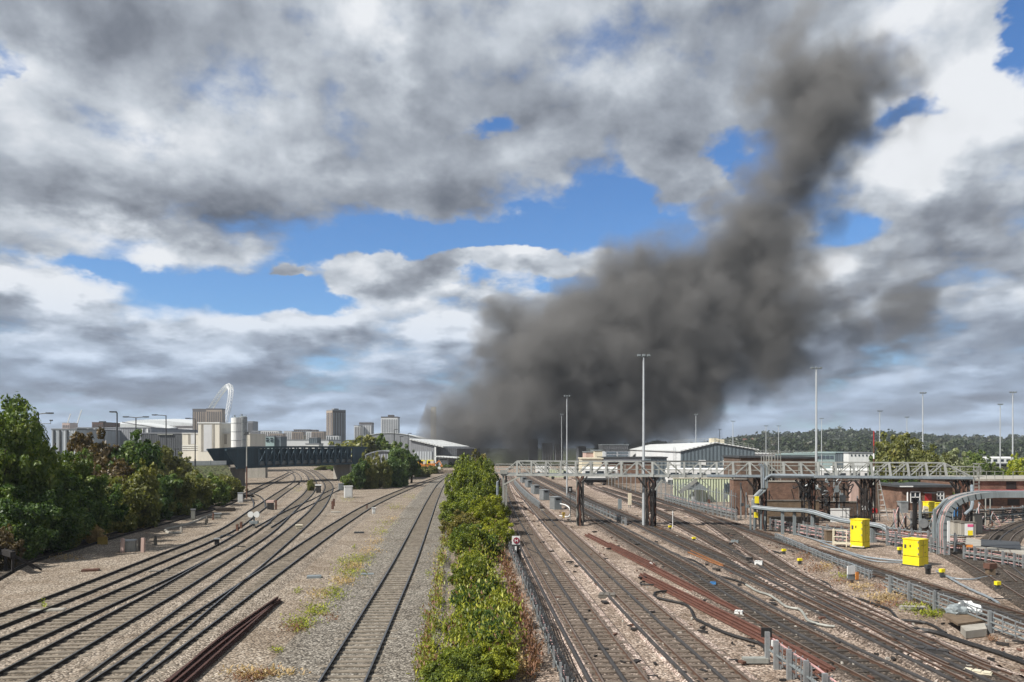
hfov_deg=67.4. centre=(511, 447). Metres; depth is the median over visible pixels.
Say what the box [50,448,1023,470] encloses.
ground
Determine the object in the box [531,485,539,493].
relay cubicle
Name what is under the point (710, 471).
train
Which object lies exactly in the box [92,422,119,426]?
brick block
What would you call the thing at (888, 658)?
pale debris
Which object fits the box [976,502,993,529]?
cable post
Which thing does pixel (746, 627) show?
rail bundle
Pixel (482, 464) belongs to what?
bush
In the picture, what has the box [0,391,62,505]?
tree
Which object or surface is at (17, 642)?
railway track
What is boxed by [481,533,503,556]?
bush
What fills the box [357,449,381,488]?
bush
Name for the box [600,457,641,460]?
flat building
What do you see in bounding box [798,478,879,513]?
back wall
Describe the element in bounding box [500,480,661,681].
railway track
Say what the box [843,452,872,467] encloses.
white building
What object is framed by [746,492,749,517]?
steel post
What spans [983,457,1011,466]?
train
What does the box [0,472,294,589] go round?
railway track
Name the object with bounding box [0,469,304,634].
railway track
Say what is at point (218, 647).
rail bundle
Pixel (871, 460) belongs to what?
tree
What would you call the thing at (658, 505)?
railway track
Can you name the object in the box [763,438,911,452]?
hill
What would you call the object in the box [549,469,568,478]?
van
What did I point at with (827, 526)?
cable rack
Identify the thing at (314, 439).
grey shed
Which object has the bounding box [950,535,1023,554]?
crossing walkway
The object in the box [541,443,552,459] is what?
dark block
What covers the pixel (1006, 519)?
cable post
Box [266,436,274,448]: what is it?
office building
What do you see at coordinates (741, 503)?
steel post
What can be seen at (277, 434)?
apartment block
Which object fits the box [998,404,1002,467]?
floodlight mast
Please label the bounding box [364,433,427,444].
curved roof building
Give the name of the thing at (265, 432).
apartment block
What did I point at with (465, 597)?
bush
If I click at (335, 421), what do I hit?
apartment tower
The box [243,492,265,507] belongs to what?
cable
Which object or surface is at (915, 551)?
equipment cabinet
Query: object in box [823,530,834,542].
timber box
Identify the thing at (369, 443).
tree
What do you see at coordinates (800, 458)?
red building
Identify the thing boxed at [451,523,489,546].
bush
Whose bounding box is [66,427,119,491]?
tree
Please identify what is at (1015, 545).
crossing mat
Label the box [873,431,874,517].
striped pole
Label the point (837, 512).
white board
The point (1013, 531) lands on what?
railway track
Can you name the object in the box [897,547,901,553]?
trackside box
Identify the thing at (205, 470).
road embankment
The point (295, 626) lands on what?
russet weeds
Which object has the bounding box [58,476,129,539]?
bush
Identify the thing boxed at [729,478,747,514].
brick pier
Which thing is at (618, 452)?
window
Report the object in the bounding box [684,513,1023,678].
railway track
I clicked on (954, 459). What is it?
tree
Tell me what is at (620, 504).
slim cabinet
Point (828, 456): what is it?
teal shed
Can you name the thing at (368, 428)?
apartment block
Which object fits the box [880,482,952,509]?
brick house
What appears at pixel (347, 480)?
bush
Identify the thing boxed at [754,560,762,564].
track cover
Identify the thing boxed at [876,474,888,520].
ladder
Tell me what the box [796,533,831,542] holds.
hose
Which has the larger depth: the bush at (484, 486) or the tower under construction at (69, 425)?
the tower under construction at (69, 425)
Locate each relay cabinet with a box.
[120,539,136,551]
[190,509,195,520]
[214,513,221,518]
[237,492,243,502]
[295,524,302,528]
[338,483,343,489]
[344,486,352,497]
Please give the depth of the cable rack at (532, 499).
116.76 m
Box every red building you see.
[602,462,650,482]
[722,455,767,494]
[767,456,818,480]
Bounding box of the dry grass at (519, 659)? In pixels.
[48,515,915,681]
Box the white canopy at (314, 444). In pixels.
[305,443,323,448]
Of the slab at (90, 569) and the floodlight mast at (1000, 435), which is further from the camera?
the floodlight mast at (1000, 435)
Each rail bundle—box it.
[163,596,281,681]
[584,533,742,613]
[607,542,655,566]
[639,573,835,673]
[688,550,723,566]
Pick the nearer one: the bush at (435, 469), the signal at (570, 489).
the signal at (570, 489)
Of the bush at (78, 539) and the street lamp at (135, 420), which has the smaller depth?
the bush at (78, 539)
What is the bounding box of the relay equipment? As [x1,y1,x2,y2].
[793,479,853,521]
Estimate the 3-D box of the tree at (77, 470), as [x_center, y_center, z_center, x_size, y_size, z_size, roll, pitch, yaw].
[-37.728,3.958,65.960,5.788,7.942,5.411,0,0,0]
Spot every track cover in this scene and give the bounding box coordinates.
[598,592,615,597]
[734,610,742,614]
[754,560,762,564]
[899,605,926,610]
[914,645,948,653]
[965,667,992,675]
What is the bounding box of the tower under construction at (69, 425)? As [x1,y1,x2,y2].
[62,423,77,427]
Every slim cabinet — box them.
[618,499,621,509]
[628,493,631,507]
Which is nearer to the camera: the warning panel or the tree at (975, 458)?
the warning panel
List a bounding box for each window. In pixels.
[606,452,615,456]
[618,452,627,456]
[910,491,919,502]
[937,491,943,499]
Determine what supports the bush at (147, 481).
on the yard at (255, 642)
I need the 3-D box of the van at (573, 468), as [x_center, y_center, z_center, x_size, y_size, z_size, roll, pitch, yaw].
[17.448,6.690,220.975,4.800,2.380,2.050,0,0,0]
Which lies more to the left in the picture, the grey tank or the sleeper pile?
the sleeper pile
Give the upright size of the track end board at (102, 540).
0.640 m
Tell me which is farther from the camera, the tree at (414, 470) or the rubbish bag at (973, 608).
the tree at (414, 470)
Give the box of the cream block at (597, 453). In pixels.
[590,450,601,456]
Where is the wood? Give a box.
[667,425,1023,456]
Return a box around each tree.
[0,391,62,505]
[20,409,59,495]
[38,454,75,495]
[57,448,109,505]
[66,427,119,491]
[91,455,134,486]
[107,428,164,476]
[154,441,177,475]
[170,450,193,476]
[328,435,377,457]
[374,433,401,450]
[388,442,417,471]
[408,453,420,482]
[624,441,635,448]
[631,439,649,446]
[645,440,659,444]
[868,452,883,481]
[874,431,920,481]
[908,441,950,481]
[939,447,972,474]
[963,449,995,474]
[985,467,1006,474]
[1006,452,1023,474]
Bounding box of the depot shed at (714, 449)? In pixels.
[629,438,758,467]
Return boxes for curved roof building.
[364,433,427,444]
[365,450,389,463]
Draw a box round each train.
[582,467,617,483]
[665,468,723,484]
[820,468,869,475]
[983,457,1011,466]
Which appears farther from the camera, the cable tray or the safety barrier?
the safety barrier
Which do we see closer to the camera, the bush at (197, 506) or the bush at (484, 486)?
the bush at (484, 486)
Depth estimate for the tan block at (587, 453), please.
250.00 m
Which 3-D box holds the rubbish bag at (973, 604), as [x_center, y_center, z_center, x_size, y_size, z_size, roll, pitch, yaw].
[20.911,7.256,35.117,1.170,0.498,0.887,0,0,0]
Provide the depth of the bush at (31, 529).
52.90 m
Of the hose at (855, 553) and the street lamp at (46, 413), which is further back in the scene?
the street lamp at (46, 413)
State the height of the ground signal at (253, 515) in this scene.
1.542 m
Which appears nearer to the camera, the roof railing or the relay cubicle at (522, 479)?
the relay cubicle at (522, 479)
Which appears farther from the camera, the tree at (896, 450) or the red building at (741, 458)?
the red building at (741, 458)
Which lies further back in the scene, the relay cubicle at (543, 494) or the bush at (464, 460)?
the relay cubicle at (543, 494)
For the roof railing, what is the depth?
221.94 m
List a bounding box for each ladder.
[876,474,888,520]
[972,463,984,490]
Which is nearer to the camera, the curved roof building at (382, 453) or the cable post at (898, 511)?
the cable post at (898, 511)
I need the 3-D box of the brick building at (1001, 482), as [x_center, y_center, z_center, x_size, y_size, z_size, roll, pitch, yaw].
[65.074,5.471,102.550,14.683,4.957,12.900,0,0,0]
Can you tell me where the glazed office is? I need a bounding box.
[598,449,629,456]
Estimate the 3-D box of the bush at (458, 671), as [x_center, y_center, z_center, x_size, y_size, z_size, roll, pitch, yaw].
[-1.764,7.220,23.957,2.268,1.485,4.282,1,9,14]
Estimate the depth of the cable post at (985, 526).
72.92 m
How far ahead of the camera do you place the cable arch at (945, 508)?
56.29 m
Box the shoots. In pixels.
[406,509,527,681]
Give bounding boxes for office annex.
[275,436,286,448]
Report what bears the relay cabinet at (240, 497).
on the yard at (255, 642)
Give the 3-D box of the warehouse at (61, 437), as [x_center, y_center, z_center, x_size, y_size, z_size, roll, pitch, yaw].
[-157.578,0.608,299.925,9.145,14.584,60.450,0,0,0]
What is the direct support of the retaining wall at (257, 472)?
on the yard at (255, 642)
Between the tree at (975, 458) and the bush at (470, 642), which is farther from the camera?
the tree at (975, 458)
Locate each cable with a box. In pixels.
[653,590,764,651]
[676,553,745,584]
[745,584,834,627]
[806,578,897,617]
[901,619,946,632]
[905,627,1023,664]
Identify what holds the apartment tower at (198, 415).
on the ground at (503, 456)
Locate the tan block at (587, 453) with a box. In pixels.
[582,451,592,456]
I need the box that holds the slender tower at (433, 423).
[431,407,435,439]
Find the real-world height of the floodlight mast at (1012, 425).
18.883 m
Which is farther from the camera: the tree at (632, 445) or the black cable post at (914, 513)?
the tree at (632, 445)
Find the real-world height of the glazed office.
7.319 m
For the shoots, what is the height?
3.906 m
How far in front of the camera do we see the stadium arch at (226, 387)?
1301.83 m
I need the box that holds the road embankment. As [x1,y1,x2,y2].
[188,465,232,478]
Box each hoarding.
[673,478,729,501]
[767,500,819,523]
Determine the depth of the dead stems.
31.14 m
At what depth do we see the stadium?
1230.00 m
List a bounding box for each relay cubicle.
[520,477,526,482]
[525,480,532,486]
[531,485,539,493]
[539,489,548,499]
[549,496,561,509]
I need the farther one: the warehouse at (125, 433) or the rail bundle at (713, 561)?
the warehouse at (125, 433)
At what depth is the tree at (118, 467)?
81.35 m
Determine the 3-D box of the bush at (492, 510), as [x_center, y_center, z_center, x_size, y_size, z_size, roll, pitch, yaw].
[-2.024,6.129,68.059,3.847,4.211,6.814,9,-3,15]
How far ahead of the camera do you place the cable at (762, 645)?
33.83 m
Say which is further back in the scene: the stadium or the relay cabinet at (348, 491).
the stadium
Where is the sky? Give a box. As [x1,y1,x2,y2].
[0,0,1023,447]
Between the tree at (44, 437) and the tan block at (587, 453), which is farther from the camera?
the tan block at (587, 453)
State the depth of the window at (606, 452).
239.89 m
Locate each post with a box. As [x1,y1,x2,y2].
[120,538,124,552]
[138,538,140,550]
[141,538,145,551]
[153,535,156,544]
[740,483,744,519]
[742,628,772,663]
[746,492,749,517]
[857,496,859,517]
[891,509,905,532]
[894,506,903,531]
[902,513,921,532]
[912,498,931,530]
[919,500,928,530]
[926,514,932,536]
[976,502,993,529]
[983,516,1002,530]
[988,511,1000,526]
[997,512,1011,522]
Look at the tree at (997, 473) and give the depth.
149.05 m
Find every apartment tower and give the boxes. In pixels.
[192,409,205,429]
[206,408,224,422]
[326,408,345,443]
[381,415,399,432]
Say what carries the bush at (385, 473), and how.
on the yard at (255, 642)
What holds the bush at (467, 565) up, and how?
on the yard at (255, 642)
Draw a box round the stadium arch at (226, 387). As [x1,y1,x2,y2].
[208,383,232,422]
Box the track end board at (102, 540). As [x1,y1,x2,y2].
[97,537,107,544]
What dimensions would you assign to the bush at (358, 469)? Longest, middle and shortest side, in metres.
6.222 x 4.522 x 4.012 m
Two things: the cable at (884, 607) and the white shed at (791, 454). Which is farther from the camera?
the white shed at (791, 454)
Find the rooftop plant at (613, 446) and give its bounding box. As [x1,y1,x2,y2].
[599,444,628,448]
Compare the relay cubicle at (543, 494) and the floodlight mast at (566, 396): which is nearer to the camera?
the relay cubicle at (543, 494)
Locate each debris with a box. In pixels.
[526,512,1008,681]
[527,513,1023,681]
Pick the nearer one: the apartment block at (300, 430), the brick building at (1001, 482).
the brick building at (1001, 482)
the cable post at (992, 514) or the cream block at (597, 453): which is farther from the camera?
the cream block at (597, 453)
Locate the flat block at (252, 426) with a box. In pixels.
[247,421,257,432]
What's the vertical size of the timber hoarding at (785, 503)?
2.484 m
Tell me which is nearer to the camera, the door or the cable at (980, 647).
the cable at (980, 647)
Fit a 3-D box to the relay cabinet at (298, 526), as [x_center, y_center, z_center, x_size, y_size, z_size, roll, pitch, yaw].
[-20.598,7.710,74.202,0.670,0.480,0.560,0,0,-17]
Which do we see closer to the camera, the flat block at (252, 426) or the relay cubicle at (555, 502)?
the relay cubicle at (555, 502)
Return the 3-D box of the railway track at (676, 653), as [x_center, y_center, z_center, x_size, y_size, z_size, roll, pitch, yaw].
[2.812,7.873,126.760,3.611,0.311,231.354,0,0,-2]
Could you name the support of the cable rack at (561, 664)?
on the yard at (738, 649)
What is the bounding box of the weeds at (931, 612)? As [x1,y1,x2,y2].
[41,479,944,656]
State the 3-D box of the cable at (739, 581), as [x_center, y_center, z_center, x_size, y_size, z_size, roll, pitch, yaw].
[12.518,7.830,50.379,0.796,0.104,13.160,0,0,-5]
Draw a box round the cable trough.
[164,514,210,533]
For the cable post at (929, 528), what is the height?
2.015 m
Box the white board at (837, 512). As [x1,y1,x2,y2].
[830,508,848,521]
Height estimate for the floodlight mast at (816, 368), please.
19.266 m
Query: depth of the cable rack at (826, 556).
52.91 m
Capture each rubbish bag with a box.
[945,603,968,614]
[958,600,981,612]
[968,606,980,613]
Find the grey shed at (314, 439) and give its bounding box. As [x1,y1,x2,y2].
[309,437,320,442]
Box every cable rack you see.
[508,540,574,681]
[514,480,539,508]
[566,493,626,525]
[664,493,737,520]
[769,518,848,541]
[769,637,840,681]
[775,533,872,579]
[803,521,849,540]
[870,526,966,551]
[883,574,1023,639]
[886,530,948,554]
[910,505,1023,528]
[963,545,1023,567]
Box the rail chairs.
[534,511,1023,678]
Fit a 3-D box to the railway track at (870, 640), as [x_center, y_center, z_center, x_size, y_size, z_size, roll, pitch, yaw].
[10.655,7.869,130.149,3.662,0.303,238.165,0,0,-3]
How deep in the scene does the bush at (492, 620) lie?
29.21 m
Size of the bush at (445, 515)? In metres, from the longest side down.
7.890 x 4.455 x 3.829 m
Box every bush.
[0,484,67,560]
[0,523,25,568]
[12,481,95,552]
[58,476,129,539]
[60,508,94,548]
[82,524,106,543]
[98,475,150,533]
[109,458,177,528]
[150,473,183,519]
[163,466,201,515]
[185,469,217,509]
[188,500,202,510]
[196,471,231,505]
[216,474,244,499]
[306,479,315,490]
[313,465,331,469]
[340,472,355,488]
[348,458,369,489]
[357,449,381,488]
[371,456,392,487]
[386,450,405,486]
[399,457,411,485]
[416,466,432,476]
[418,643,494,681]
[428,465,442,473]
[436,635,495,667]
[437,464,452,467]
[437,494,479,525]
[438,509,480,539]
[441,604,483,644]
[444,453,474,503]
[444,460,481,503]
[446,522,488,560]
[447,487,487,510]
[447,555,488,594]
[448,583,494,610]
[450,549,493,570]
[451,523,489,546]
[466,493,511,529]
[466,554,494,576]
[466,604,513,644]
[467,470,501,501]
[467,641,519,681]
[469,448,486,469]
[474,576,504,595]
[476,456,501,496]
[476,516,515,546]
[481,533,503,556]
[483,586,522,625]
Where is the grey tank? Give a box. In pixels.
[896,501,908,512]
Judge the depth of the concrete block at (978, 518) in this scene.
70.74 m
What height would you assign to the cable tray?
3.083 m
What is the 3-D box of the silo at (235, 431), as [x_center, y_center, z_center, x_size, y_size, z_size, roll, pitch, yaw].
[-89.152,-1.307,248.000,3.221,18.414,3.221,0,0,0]
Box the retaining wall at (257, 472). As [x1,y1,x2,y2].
[247,468,267,477]
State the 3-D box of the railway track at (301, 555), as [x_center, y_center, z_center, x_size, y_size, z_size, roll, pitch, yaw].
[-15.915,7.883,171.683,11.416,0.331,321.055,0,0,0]
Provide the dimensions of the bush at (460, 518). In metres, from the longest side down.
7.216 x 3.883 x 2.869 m
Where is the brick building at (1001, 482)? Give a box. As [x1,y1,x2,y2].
[918,471,1023,509]
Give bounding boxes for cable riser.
[750,463,813,530]
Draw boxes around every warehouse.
[51,428,120,461]
[75,427,197,447]
[142,433,181,457]
[397,438,479,465]
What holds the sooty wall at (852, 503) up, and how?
on the yard at (738, 649)
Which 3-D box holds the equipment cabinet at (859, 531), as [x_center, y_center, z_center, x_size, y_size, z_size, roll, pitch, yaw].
[27.515,6.800,60.686,1.260,2.300,1.100,0,0,-38]
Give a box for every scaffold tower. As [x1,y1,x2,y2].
[761,456,771,480]
[769,453,780,480]
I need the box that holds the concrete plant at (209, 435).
[182,422,265,460]
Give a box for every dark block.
[528,439,537,459]
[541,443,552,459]
[554,443,562,459]
[576,446,585,460]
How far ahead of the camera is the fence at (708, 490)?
99.44 m
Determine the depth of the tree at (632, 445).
893.30 m
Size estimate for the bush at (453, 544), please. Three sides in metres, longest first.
5.200 x 2.859 x 2.754 m
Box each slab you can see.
[28,607,66,612]
[81,568,99,571]
[149,569,168,571]
[307,575,321,578]
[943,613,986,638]
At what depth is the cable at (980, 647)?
30.32 m
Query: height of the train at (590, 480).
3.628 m
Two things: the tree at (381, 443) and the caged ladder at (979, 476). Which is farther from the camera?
the tree at (381, 443)
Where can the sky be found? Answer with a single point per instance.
(482, 213)
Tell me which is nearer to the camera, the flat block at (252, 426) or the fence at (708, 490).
the fence at (708, 490)
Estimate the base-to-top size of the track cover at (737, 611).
0.242 m
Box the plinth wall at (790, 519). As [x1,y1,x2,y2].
[768,516,819,527]
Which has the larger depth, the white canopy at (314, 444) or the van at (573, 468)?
the white canopy at (314, 444)
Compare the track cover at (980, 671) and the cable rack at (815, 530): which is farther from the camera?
the cable rack at (815, 530)
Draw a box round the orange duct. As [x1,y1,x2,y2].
[959,544,972,547]
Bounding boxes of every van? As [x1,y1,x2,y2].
[536,466,551,472]
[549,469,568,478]
[564,467,578,472]
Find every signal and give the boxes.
[247,511,259,526]
[266,500,274,509]
[315,484,321,492]
[568,486,571,520]
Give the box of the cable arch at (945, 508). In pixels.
[932,485,1023,554]
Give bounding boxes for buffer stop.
[0,548,41,573]
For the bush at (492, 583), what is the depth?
38.19 m
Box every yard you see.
[0,466,506,681]
[489,466,1023,681]
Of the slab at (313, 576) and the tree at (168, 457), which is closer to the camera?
the slab at (313, 576)
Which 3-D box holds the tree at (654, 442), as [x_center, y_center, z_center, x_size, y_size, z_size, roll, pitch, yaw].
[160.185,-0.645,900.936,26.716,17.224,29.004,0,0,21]
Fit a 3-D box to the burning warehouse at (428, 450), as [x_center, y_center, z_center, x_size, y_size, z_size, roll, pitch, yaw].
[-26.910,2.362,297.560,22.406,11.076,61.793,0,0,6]
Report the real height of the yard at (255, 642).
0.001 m
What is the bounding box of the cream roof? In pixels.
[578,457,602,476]
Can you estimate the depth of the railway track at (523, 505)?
104.11 m
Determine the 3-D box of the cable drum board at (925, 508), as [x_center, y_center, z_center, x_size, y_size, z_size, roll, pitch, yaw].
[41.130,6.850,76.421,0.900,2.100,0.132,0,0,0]
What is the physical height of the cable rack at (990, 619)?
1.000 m
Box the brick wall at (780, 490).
[767,481,798,499]
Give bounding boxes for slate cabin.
[645,456,667,480]
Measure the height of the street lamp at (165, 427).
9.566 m
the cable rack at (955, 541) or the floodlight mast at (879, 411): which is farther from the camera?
the floodlight mast at (879, 411)
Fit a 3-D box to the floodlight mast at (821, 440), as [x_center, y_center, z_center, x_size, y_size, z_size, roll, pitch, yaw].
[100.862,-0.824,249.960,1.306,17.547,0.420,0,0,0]
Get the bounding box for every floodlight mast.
[560,414,561,459]
[564,395,569,492]
[637,354,649,524]
[811,367,821,474]
[820,418,823,464]
[877,410,882,441]
[920,392,926,449]
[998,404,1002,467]
[1009,391,1016,458]
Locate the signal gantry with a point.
(650, 494)
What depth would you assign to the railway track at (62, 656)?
35.09 m
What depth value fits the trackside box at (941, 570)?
46.67 m
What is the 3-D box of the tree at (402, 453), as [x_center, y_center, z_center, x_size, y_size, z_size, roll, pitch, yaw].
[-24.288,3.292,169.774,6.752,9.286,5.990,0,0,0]
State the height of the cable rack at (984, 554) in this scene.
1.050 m
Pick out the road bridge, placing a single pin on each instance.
(340, 460)
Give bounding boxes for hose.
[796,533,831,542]
[810,537,902,561]
[820,545,902,562]
[936,571,991,579]
[944,574,999,603]
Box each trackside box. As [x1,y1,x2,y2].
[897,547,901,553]
[924,564,931,573]
[939,568,944,576]
[983,562,996,574]
[994,581,1000,589]
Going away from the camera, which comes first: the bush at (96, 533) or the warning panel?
the bush at (96, 533)
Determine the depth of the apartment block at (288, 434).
919.96 m
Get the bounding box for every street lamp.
[38,412,53,423]
[109,411,117,447]
[123,416,148,442]
[152,414,166,445]
[185,418,195,465]
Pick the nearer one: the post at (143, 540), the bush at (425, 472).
the post at (143, 540)
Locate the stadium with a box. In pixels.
[118,419,191,429]
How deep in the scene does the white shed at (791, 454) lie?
240.00 m
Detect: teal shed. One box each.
[794,452,834,467]
[833,452,843,467]
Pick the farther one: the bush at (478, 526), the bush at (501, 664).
the bush at (478, 526)
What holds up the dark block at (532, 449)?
on the ground at (503, 456)
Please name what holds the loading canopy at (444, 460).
on the yard at (255, 642)
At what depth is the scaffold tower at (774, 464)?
113.97 m
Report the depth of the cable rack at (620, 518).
89.67 m
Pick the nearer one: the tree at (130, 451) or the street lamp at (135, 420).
the tree at (130, 451)
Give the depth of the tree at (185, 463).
134.11 m
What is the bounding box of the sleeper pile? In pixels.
[215,507,235,510]
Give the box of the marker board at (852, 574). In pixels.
[847,566,858,580]
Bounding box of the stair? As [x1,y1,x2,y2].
[678,477,710,493]
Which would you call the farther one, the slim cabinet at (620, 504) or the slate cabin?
the slate cabin
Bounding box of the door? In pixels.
[925,493,931,500]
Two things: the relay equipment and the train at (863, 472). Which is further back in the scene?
the train at (863, 472)
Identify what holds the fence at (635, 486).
on the yard at (738, 649)
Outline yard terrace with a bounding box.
[437,466,454,473]
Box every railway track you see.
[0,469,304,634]
[0,469,319,681]
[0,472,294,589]
[0,521,275,664]
[59,469,337,681]
[82,473,452,681]
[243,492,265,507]
[253,473,452,681]
[255,487,338,527]
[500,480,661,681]
[504,492,547,514]
[507,472,760,681]
[522,476,933,681]
[523,471,1023,681]
[570,477,1001,666]
[593,486,682,510]
[597,482,1023,631]
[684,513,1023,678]
[933,544,1023,609]
[977,520,1023,582]
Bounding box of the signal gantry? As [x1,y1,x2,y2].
[495,460,980,529]
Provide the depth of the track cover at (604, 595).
40.27 m
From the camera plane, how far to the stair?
109.85 m
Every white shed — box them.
[287,439,340,448]
[755,453,773,455]
[775,453,814,455]
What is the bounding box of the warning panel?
[965,524,972,535]
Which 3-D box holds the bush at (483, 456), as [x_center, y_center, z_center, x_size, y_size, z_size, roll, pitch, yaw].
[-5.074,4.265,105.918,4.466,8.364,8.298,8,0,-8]
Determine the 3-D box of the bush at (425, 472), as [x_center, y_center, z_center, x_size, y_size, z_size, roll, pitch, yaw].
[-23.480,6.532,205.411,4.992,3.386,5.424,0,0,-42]
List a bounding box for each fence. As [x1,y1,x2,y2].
[602,470,640,492]
[653,479,736,518]
[824,503,853,519]
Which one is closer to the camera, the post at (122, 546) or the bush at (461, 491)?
the post at (122, 546)
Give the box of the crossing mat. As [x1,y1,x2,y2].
[981,539,1020,549]
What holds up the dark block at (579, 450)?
on the ground at (503, 456)
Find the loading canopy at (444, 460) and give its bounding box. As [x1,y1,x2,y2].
[435,456,466,465]
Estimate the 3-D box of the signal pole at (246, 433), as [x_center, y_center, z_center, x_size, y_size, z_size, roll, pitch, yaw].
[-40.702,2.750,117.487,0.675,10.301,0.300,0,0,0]
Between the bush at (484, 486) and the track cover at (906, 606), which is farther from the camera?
the bush at (484, 486)
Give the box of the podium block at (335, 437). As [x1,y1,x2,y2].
[330,436,340,439]
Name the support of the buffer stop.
on the railway track at (7, 577)
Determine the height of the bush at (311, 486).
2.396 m
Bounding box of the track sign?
[512,536,520,559]
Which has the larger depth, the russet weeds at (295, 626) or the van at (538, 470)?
the van at (538, 470)
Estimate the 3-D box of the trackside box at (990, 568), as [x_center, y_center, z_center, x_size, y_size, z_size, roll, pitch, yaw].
[29.291,7.492,46.995,0.634,0.816,0.461,0,0,-14]
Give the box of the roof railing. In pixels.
[755,451,780,452]
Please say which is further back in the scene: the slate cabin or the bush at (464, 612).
the slate cabin
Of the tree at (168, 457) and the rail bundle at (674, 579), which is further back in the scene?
the tree at (168, 457)
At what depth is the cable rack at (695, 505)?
93.36 m
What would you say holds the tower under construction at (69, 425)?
on the ground at (503, 456)
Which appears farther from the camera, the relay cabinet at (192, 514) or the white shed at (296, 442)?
the white shed at (296, 442)
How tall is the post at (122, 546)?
1.098 m
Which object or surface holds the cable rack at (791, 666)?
on the yard at (738, 649)
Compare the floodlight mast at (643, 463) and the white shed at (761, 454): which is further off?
the white shed at (761, 454)
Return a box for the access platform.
[832,528,863,546]
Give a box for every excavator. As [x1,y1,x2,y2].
[419,461,428,468]
[428,461,442,466]
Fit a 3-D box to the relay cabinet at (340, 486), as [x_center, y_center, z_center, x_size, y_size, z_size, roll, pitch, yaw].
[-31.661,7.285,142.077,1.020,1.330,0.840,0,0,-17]
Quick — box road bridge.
[206,446,366,484]
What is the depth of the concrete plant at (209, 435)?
254.80 m
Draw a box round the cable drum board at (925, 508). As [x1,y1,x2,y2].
[922,506,928,522]
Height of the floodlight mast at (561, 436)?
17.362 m
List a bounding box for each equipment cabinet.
[849,518,870,548]
[902,537,928,567]
[922,501,934,525]
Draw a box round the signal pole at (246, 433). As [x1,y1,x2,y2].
[244,432,248,498]
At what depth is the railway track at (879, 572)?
48.55 m
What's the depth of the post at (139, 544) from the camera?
59.02 m
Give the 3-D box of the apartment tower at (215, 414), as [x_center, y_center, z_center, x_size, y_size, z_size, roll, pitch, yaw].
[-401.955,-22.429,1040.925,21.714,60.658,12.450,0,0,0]
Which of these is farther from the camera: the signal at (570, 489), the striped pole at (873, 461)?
the striped pole at (873, 461)
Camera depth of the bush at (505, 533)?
60.84 m
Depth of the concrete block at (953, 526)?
68.18 m
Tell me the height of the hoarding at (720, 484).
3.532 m
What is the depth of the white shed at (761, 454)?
220.00 m
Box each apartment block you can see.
[261,431,281,435]
[269,433,285,436]
[284,431,295,438]
[292,432,305,438]
[294,429,311,431]
[306,431,311,438]
[311,431,325,438]
[354,425,362,439]
[359,422,373,435]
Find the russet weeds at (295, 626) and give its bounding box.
[218,524,1000,681]
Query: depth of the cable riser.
72.41 m
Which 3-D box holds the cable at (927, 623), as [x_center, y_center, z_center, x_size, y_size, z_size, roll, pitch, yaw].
[18.320,7.830,33.721,0.768,0.104,2.605,0,0,-14]
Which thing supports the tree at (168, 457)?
on the yard at (255, 642)
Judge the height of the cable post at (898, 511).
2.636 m
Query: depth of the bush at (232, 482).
113.05 m
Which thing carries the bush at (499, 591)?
on the yard at (738, 649)
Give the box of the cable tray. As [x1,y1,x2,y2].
[751,505,896,544]
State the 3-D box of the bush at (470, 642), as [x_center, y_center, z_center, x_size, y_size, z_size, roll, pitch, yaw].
[-1.663,7.364,27.597,2.019,1.152,4.001,-9,-8,16]
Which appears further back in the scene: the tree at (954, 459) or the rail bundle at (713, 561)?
the tree at (954, 459)
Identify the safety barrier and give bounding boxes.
[190,460,225,465]
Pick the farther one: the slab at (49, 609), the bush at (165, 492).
the bush at (165, 492)
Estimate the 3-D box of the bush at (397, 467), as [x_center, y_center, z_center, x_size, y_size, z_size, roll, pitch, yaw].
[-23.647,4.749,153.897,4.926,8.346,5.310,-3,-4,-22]
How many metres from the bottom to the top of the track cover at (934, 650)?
0.255 m
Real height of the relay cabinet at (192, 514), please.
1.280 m
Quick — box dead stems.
[411,515,544,679]
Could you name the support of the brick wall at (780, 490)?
on the yard at (738, 649)
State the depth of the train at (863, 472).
150.00 m
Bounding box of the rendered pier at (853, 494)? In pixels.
[848,479,858,500]
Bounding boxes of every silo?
[231,415,240,446]
[240,414,246,471]
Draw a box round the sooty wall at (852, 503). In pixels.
[819,501,867,519]
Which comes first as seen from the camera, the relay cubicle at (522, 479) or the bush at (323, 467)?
the relay cubicle at (522, 479)
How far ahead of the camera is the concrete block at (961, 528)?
67.58 m
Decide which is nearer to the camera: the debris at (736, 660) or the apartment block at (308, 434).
the debris at (736, 660)
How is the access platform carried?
on the yard at (738, 649)
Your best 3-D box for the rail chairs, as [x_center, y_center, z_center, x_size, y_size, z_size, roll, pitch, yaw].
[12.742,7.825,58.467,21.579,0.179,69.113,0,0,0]

